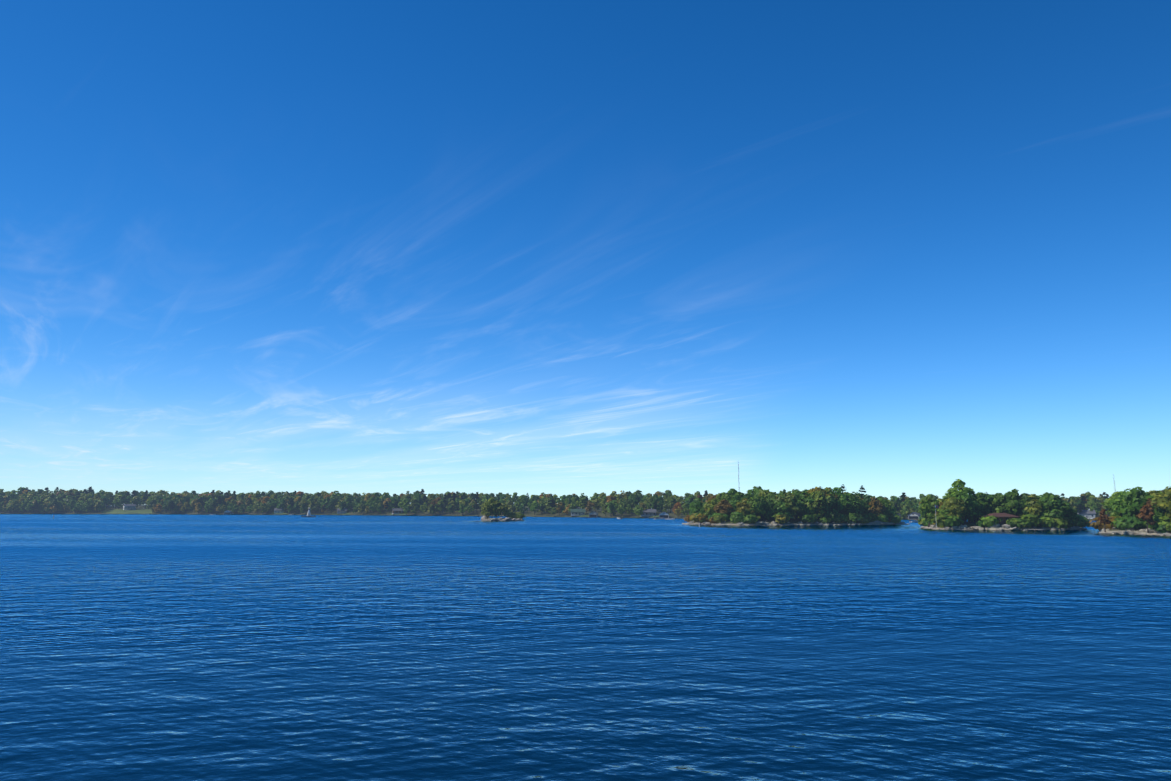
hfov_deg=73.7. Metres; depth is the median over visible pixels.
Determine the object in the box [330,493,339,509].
shore tree
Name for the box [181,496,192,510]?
shore tree
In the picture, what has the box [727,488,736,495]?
island tree
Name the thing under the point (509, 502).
shore tree
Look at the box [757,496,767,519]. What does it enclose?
island tree
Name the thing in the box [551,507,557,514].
shore tree
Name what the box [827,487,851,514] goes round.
island tree
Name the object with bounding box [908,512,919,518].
shore boathouse
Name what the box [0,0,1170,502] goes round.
sky
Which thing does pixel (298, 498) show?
shore tree
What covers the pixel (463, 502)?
shore tree
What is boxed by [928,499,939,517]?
island tree
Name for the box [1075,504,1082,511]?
shore tree
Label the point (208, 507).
shore tree
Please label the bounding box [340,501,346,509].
shore tree
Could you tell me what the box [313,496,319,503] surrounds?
shore tree
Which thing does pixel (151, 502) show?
shore tree
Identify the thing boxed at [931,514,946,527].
island shrub
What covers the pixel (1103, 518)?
tree
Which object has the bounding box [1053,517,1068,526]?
island shrub
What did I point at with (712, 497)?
island tree
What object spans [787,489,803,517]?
island tree
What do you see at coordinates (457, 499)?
shore tree
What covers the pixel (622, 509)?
shore tree
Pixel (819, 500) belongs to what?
island tree
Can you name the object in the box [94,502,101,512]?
shore tree
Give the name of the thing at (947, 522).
island shrub
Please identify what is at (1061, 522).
island shrub
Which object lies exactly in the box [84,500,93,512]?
shore tree
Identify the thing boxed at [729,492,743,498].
island tree
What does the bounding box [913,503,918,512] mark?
shore tree
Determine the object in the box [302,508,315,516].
shoal light tower
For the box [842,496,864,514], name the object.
island tree
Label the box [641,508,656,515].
shore cottage
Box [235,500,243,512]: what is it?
shore tree
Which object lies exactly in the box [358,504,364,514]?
shore tree
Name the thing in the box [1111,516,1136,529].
island shrub
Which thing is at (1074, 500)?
shore tree
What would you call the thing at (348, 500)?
shore tree
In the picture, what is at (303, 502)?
shore tree
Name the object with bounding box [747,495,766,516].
island tree
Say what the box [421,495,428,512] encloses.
shore tree
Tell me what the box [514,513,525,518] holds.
islet tree
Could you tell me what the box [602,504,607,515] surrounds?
shore tree
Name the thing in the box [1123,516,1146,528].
island shrub
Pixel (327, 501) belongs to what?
shore tree
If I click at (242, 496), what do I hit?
shore tree
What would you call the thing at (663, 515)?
shore boathouse
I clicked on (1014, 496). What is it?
island tree
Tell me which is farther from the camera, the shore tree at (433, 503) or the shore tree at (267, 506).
the shore tree at (267, 506)
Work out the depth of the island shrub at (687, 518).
364.46 m
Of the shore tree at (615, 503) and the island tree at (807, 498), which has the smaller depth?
the island tree at (807, 498)
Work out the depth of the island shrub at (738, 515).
334.15 m
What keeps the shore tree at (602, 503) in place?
on the shore land
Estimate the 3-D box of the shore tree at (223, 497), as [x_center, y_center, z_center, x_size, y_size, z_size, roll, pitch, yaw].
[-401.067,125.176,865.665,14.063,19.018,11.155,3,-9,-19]
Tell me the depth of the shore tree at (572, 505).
621.24 m
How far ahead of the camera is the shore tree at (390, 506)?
765.60 m
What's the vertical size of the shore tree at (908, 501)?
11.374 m
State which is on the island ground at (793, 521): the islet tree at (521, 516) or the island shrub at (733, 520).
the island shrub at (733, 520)
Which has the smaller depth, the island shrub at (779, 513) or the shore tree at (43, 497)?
the island shrub at (779, 513)
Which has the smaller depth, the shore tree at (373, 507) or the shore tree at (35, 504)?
the shore tree at (373, 507)
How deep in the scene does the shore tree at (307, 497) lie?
825.54 m
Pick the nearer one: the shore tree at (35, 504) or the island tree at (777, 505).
the island tree at (777, 505)
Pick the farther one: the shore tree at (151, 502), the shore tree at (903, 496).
the shore tree at (151, 502)
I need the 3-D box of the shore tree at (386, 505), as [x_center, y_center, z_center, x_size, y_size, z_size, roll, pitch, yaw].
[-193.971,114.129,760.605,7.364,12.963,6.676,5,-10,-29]
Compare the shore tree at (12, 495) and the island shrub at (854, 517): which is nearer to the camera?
the island shrub at (854, 517)
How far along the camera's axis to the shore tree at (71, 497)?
921.57 m
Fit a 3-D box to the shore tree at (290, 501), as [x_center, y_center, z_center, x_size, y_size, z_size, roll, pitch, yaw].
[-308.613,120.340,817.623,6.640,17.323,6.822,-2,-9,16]
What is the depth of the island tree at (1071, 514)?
268.00 m
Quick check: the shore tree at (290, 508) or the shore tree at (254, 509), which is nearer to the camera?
the shore tree at (290, 508)
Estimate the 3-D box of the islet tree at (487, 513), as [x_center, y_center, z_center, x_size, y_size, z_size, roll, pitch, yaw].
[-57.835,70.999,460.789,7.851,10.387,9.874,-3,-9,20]
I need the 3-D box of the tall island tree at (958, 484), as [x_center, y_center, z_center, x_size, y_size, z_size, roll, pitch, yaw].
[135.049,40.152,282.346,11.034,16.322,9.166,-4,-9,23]
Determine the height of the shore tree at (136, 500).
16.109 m
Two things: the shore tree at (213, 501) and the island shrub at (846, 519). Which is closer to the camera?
the island shrub at (846, 519)
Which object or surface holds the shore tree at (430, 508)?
on the shore land
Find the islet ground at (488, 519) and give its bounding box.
[483,518,520,520]
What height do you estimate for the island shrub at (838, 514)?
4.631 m
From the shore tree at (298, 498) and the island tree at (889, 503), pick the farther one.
the shore tree at (298, 498)
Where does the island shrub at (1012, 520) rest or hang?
on the island ground at (968, 524)
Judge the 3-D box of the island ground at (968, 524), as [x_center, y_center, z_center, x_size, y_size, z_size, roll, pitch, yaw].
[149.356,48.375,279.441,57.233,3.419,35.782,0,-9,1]
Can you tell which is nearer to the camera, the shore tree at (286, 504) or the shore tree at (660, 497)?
the shore tree at (660, 497)
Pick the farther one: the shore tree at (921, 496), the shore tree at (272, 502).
the shore tree at (272, 502)
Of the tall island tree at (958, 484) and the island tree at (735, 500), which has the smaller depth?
the tall island tree at (958, 484)
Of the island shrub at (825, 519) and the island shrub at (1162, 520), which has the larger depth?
the island shrub at (825, 519)
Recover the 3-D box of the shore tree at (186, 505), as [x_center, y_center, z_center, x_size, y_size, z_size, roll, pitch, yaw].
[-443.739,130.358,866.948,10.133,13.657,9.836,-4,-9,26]
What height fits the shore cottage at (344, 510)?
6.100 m
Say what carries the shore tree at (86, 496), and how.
on the shore land
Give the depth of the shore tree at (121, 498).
917.25 m
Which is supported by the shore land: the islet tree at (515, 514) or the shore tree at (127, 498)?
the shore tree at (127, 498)
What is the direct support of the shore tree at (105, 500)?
on the shore land
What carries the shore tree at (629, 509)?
on the shore land
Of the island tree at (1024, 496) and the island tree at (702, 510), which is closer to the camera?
the island tree at (1024, 496)
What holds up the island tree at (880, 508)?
on the island ground at (793, 521)
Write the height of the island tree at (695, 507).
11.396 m
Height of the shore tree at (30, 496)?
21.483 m
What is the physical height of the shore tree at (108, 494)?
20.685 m
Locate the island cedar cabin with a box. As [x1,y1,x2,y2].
[979,513,1018,523]
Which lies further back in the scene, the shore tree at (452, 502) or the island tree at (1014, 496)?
the shore tree at (452, 502)
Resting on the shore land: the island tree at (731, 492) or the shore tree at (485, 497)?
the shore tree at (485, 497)
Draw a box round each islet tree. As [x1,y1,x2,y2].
[481,505,491,518]
[484,498,497,517]
[491,500,500,517]
[497,503,507,516]
[502,509,509,516]
[510,512,522,518]
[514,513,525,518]
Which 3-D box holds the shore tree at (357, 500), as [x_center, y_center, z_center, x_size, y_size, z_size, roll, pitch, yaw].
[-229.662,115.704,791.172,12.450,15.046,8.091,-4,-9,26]
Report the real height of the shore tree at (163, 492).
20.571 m
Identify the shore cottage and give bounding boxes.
[123,504,136,509]
[274,507,283,512]
[337,507,347,513]
[392,508,403,513]
[570,509,585,515]
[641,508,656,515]
[1076,509,1095,518]
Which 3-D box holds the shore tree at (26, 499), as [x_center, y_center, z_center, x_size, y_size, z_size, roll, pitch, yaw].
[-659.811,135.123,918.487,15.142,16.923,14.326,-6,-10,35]
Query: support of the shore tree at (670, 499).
on the shore land
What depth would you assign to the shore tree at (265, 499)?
830.37 m
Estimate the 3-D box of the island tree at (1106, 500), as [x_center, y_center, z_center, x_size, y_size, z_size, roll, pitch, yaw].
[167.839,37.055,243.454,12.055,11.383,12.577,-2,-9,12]
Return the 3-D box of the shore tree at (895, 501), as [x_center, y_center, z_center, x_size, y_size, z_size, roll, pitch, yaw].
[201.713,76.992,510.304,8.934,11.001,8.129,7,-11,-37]
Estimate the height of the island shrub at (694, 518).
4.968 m
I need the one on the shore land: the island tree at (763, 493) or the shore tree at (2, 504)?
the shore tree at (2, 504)
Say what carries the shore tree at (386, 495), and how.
on the shore land
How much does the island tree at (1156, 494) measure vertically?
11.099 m
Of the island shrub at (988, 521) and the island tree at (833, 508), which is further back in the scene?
the island tree at (833, 508)
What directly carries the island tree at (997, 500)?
on the island ground at (968, 524)
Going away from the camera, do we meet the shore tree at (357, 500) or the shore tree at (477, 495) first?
the shore tree at (477, 495)
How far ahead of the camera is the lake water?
42.37 m
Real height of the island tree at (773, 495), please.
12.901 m
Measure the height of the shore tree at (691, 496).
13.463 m
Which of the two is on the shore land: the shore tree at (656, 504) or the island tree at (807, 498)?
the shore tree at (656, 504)
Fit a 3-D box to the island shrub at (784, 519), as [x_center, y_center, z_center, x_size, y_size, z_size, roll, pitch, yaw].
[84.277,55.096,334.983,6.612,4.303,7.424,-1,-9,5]
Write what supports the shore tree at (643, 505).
on the shore land
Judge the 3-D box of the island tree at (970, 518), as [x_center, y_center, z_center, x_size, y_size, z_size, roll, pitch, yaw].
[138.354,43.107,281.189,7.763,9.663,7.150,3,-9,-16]
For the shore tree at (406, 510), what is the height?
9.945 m
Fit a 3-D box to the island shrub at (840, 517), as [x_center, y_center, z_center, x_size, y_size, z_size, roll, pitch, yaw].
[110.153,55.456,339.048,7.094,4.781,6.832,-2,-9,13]
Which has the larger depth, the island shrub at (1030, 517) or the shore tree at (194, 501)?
the shore tree at (194, 501)
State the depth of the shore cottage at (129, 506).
908.26 m
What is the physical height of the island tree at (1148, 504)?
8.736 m
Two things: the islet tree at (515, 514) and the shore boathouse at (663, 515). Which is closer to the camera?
the islet tree at (515, 514)
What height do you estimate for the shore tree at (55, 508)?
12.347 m
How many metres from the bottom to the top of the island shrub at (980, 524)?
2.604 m
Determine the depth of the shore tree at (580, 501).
635.14 m
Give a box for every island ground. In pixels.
[689,517,901,525]
[923,522,1083,529]
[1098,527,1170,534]
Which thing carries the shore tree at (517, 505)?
on the shore land
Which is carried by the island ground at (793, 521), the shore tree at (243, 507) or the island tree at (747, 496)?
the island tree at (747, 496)
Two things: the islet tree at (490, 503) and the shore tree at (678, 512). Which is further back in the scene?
the shore tree at (678, 512)
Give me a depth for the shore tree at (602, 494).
639.21 m
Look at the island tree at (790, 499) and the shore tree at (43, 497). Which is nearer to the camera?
the island tree at (790, 499)
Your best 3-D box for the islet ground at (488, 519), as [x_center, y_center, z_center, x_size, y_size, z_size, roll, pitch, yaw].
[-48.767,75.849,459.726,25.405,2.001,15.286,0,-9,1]
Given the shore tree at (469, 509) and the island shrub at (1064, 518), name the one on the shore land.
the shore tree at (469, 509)
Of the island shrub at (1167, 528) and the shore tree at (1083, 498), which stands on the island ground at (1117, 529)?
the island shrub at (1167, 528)
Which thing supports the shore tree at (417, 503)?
on the shore land
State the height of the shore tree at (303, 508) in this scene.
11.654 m
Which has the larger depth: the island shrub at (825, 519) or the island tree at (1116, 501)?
the island shrub at (825, 519)
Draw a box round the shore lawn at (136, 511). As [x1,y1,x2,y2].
[102,509,151,513]
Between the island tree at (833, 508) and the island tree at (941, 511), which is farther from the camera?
the island tree at (833, 508)
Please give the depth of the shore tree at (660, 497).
593.24 m
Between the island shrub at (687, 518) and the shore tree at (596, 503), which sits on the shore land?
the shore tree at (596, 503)
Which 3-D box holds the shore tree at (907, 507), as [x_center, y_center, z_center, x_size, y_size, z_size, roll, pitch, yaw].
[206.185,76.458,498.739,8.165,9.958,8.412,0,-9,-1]
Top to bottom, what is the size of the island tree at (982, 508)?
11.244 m
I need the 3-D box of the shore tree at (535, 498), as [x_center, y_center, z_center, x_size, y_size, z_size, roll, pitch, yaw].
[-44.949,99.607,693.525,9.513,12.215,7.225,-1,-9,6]
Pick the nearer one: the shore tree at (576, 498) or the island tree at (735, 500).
the island tree at (735, 500)
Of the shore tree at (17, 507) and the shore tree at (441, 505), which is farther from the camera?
the shore tree at (17, 507)
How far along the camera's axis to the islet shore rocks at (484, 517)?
453.88 m
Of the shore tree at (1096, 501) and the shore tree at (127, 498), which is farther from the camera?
the shore tree at (127, 498)
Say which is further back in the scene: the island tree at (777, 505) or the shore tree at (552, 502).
the shore tree at (552, 502)
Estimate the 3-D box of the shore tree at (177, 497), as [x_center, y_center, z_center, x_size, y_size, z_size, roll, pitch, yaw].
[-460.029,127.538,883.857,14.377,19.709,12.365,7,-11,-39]
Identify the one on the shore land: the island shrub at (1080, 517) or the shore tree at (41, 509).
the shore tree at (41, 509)
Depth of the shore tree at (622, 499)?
601.18 m
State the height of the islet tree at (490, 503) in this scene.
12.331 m
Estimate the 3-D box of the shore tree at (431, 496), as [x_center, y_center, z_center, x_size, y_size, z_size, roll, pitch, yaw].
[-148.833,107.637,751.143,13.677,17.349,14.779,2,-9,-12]
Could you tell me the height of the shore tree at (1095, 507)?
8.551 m
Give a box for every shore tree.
[0,502,4,513]
[5,495,11,511]
[6,500,19,512]
[7,493,16,498]
[14,503,20,512]
[16,487,25,492]
[19,498,28,511]
[27,493,35,499]
[32,501,39,511]
[38,504,45,511]
[40,495,47,506]
[43,493,56,502]
[45,503,52,511]
[47,498,59,512]
[50,504,58,513]
[61,492,70,504]
[63,495,76,503]
[65,496,75,511]
[82,494,91,503]
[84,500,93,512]
[93,500,105,510]
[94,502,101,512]
[100,492,113,507]
[101,496,109,506]
[112,495,125,507]
[124,495,130,503]
[130,496,142,506]
[143,490,149,508]
[146,500,156,512]
[147,495,159,506]
[154,504,164,513]
[156,490,168,496]
[162,499,175,510]
[173,494,182,504]
[173,505,179,513]
[177,502,182,512]
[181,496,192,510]
[181,502,190,513]
[190,498,197,508]
[195,502,202,510]
[198,495,206,511]
[205,504,212,513]
[206,499,216,509]
[215,496,221,505]
[220,495,227,505]
[224,496,234,504]
[231,504,238,511]
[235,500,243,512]
[236,494,245,499]
[240,504,245,513]
[245,504,252,513]
[251,493,258,502]
[251,502,258,513]
[258,503,265,514]
[261,496,270,505]
[264,504,270,512]
[266,498,277,511]
[276,498,285,508]
[284,500,289,510]
[287,505,292,512]
[288,497,293,512]
[292,503,299,513]
[294,496,301,510]
[299,499,307,509]
[300,504,306,514]
[301,495,310,510]
[310,492,320,498]
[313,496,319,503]
[317,496,325,510]
[324,499,336,511]
[325,497,330,511]
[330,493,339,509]
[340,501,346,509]
[344,497,352,511]
[352,498,360,504]
[353,505,358,513]
[356,500,366,513]
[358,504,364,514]
[369,497,383,511]
[369,502,379,511]
[379,493,390,510]
[382,501,389,513]
[387,501,392,512]
[398,498,409,509]
[403,506,409,514]
[407,499,416,513]
[410,498,420,508]
[411,506,418,514]
[420,502,427,511]
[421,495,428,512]
[425,493,435,504]
[427,500,437,510]
[427,504,434,513]
[437,500,444,512]
[443,494,447,511]
[446,500,456,511]
[448,505,453,514]
[455,497,460,505]
[459,500,467,508]
[459,504,466,514]
[465,504,474,512]
[473,492,479,501]
[481,494,488,501]
[503,495,514,503]
[506,500,513,508]
[512,492,518,501]
[513,501,520,511]
[514,495,527,506]
[519,503,527,511]
[530,496,539,502]
[530,501,538,514]
[544,498,553,512]
[544,502,551,512]
[549,498,555,511]
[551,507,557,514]
[555,502,563,515]
[568,502,576,511]
[572,497,580,508]
[576,497,585,508]
[585,501,594,512]
[591,499,600,511]
[596,492,604,501]
[599,500,605,510]
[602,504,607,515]
[605,501,615,515]
[606,495,615,505]
[610,500,617,507]
[611,491,619,500]
[616,498,626,513]
[616,502,625,511]
[616,505,626,516]
[618,491,626,497]
[626,504,633,515]
[629,496,639,507]
[632,492,642,499]
[632,505,642,517]
[640,502,646,509]
[643,496,654,508]
[646,502,653,508]
[650,497,662,513]
[656,495,664,510]
[663,496,676,512]
[672,502,682,513]
[674,507,681,515]
[675,496,685,506]
[681,503,689,515]
[685,495,695,502]
[891,500,900,512]
[898,504,904,513]
[899,492,909,502]
[901,511,905,518]
[903,502,914,515]
[905,499,916,505]
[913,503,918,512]
[916,494,925,503]
[1067,497,1078,509]
[1073,499,1084,509]
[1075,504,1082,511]
[1079,495,1086,508]
[1085,496,1101,509]
[1085,501,1098,513]
[1089,505,1099,514]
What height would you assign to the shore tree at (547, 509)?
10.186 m
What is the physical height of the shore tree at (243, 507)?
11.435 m
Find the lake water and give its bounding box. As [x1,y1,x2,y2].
[0,514,1170,780]
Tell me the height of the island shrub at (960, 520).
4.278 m
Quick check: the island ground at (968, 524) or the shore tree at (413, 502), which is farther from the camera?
the shore tree at (413, 502)
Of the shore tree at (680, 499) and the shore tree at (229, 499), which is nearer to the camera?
the shore tree at (680, 499)
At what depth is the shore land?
765.71 m
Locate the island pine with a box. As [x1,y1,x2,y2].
[857,485,865,498]
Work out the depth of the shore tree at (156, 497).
890.92 m
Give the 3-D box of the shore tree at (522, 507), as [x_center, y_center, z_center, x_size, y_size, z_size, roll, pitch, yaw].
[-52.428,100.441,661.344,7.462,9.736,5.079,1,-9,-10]
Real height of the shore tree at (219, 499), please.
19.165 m
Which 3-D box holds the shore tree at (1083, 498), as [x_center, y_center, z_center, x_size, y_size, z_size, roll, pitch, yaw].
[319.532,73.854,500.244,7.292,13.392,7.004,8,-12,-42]
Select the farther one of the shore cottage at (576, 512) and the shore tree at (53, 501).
the shore tree at (53, 501)
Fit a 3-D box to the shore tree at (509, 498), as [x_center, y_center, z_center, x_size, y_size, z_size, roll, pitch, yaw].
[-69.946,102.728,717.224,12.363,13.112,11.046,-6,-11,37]
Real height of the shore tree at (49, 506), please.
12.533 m
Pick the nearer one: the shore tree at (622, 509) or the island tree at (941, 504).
the island tree at (941, 504)
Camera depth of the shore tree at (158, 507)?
872.14 m
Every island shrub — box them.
[683,514,691,521]
[690,513,703,522]
[692,512,708,521]
[698,514,707,521]
[711,514,725,522]
[721,513,730,521]
[729,511,745,521]
[730,517,738,522]
[743,514,758,523]
[772,512,791,520]
[774,514,789,522]
[799,514,814,522]
[819,517,830,523]
[831,513,846,522]
[834,513,844,522]
[841,514,850,521]
[845,513,862,522]
[874,513,888,521]
[889,515,901,522]
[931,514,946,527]
[943,514,958,526]
[953,516,963,525]
[976,521,986,526]
[981,515,1000,526]
[1006,518,1019,524]
[1017,519,1033,527]
[1020,514,1041,526]
[1039,516,1055,526]
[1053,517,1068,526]
[1053,518,1069,528]
[1077,515,1090,527]
[1078,517,1089,527]
[1089,516,1116,530]
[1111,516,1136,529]
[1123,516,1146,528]
[1144,515,1170,528]
[1153,524,1169,532]
[1164,523,1170,531]
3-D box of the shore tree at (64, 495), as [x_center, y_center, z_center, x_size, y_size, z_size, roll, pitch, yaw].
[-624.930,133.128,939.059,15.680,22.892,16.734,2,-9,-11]
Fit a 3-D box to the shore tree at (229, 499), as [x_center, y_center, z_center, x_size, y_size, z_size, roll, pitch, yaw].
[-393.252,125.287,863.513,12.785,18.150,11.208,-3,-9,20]
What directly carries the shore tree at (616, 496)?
on the shore land
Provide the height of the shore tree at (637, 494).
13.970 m
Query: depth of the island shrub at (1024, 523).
262.83 m
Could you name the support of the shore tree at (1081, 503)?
on the shore land
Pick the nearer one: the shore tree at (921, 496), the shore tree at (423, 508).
the shore tree at (921, 496)
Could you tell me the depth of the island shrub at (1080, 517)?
267.51 m
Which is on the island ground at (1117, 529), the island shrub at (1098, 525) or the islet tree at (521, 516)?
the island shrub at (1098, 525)
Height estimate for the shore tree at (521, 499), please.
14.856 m
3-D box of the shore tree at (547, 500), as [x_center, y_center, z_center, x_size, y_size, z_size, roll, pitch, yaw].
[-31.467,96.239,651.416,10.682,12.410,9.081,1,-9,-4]
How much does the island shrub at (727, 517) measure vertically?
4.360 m
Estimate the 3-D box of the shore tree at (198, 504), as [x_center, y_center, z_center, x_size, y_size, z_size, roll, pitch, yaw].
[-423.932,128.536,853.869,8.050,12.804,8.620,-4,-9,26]
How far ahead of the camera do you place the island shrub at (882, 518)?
341.87 m
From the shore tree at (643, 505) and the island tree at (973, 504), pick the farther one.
the shore tree at (643, 505)
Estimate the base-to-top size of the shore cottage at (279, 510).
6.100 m
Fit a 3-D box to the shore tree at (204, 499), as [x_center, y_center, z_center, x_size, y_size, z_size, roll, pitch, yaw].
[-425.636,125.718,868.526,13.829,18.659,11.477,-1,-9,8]
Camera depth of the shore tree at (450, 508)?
720.11 m
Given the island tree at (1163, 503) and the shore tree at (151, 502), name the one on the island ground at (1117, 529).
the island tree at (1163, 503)
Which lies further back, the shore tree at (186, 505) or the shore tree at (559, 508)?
the shore tree at (186, 505)
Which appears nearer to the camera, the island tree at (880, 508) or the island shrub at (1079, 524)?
the island shrub at (1079, 524)
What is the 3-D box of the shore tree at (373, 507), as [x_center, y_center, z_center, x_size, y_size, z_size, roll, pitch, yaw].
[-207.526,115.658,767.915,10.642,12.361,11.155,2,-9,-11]
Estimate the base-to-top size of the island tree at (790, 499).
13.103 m
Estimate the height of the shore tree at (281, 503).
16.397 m
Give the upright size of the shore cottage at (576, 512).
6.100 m
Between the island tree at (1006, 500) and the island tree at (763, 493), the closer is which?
the island tree at (1006, 500)
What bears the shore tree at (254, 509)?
on the shore land
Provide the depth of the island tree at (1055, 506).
266.68 m
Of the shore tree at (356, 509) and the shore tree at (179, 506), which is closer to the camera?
the shore tree at (356, 509)
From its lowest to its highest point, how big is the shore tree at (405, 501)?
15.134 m
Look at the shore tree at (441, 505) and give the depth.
727.02 m
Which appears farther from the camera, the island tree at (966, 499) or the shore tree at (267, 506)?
the shore tree at (267, 506)
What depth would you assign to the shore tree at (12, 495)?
935.74 m
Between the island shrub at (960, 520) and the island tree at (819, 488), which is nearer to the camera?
the island shrub at (960, 520)
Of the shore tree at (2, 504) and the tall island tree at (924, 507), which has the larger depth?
the shore tree at (2, 504)
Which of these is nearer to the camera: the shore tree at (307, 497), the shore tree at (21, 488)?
the shore tree at (307, 497)
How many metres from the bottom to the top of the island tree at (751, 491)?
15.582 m
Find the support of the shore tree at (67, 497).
on the shore land
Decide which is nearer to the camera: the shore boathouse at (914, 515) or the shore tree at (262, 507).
the shore boathouse at (914, 515)
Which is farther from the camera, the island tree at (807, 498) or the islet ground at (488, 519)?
the islet ground at (488, 519)
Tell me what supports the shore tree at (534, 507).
on the shore land
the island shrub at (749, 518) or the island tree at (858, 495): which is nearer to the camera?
the island shrub at (749, 518)
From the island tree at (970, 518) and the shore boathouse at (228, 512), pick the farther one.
the shore boathouse at (228, 512)
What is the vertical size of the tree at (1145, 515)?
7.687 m
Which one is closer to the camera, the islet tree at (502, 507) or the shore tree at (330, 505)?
the islet tree at (502, 507)
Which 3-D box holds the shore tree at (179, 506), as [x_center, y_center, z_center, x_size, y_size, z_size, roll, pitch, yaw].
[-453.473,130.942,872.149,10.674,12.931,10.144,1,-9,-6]
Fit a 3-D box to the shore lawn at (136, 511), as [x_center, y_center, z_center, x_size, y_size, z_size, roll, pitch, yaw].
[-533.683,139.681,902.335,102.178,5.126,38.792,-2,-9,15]
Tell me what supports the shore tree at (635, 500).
on the shore land
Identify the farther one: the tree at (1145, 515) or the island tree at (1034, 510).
the island tree at (1034, 510)
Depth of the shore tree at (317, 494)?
845.72 m
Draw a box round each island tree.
[689,498,702,514]
[699,502,705,512]
[703,499,718,515]
[704,494,719,510]
[711,493,732,502]
[713,499,735,514]
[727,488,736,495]
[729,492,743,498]
[729,495,742,511]
[736,498,755,515]
[741,493,752,499]
[747,486,761,515]
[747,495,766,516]
[754,488,762,517]
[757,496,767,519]
[758,490,770,519]
[764,501,775,520]
[765,492,777,520]
[772,494,790,514]
[776,492,802,521]
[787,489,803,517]
[794,492,804,520]
[797,492,816,514]
[804,490,833,521]
[804,493,828,517]
[806,486,826,517]
[822,495,840,522]
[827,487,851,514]
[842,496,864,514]
[850,492,861,497]
[860,494,874,513]
[867,497,885,516]
[882,502,895,517]
[883,498,896,511]
[918,494,938,526]
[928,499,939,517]
[934,501,944,514]
[937,505,950,515]
[942,479,974,522]
[942,497,965,518]
[954,492,972,523]
[954,494,978,522]
[963,513,977,522]
[972,492,992,520]
[988,493,1007,512]
[1001,491,1014,514]
[1005,489,1028,518]
[1011,493,1034,515]
[1019,494,1042,517]
[1034,492,1070,518]
[1062,504,1077,520]
[1101,491,1122,516]
[1108,491,1125,513]
[1116,486,1156,521]
[1135,498,1157,520]
[1147,490,1167,500]
[1150,486,1170,517]
[1150,497,1170,517]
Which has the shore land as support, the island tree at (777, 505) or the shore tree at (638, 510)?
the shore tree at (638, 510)
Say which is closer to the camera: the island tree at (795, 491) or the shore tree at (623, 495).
the island tree at (795, 491)
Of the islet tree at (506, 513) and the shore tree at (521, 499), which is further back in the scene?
the shore tree at (521, 499)
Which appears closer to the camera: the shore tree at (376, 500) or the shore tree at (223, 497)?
the shore tree at (376, 500)
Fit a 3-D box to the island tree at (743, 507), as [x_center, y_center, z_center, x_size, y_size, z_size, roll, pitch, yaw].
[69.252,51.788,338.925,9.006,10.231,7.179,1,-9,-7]
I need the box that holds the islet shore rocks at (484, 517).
[481,515,523,520]
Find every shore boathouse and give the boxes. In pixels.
[224,510,232,513]
[589,511,597,516]
[659,512,668,517]
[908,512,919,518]
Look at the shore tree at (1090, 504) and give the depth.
487.68 m
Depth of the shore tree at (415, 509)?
736.15 m
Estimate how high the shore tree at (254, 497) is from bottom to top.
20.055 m
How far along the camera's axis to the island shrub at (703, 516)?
345.72 m
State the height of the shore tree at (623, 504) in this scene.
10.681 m
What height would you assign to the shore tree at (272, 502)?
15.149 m
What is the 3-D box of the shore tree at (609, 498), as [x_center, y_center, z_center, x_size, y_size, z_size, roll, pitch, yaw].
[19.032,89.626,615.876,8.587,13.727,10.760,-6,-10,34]
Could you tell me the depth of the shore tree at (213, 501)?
855.09 m
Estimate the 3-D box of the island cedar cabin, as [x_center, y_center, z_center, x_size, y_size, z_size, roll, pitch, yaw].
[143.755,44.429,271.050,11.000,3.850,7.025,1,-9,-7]
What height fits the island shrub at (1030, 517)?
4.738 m
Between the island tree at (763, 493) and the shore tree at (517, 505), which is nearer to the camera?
the island tree at (763, 493)
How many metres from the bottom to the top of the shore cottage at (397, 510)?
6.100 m
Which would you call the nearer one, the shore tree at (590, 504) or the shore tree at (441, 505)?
the shore tree at (590, 504)
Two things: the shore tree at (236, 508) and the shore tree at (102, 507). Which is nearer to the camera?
the shore tree at (236, 508)
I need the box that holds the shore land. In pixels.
[0,504,1108,519]
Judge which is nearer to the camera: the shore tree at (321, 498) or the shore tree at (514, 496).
the shore tree at (514, 496)
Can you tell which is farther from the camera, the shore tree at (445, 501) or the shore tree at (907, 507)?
the shore tree at (445, 501)
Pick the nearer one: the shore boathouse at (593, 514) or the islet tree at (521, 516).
the islet tree at (521, 516)
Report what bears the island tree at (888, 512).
on the island ground at (793, 521)
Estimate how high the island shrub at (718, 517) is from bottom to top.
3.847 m
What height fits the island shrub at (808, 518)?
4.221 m
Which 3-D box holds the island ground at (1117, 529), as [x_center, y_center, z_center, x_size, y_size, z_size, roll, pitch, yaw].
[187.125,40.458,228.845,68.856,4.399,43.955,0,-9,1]
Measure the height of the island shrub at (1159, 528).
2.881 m
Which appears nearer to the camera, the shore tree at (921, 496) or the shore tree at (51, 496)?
the shore tree at (921, 496)
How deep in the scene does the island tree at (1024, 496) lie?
272.49 m
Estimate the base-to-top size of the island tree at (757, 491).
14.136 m

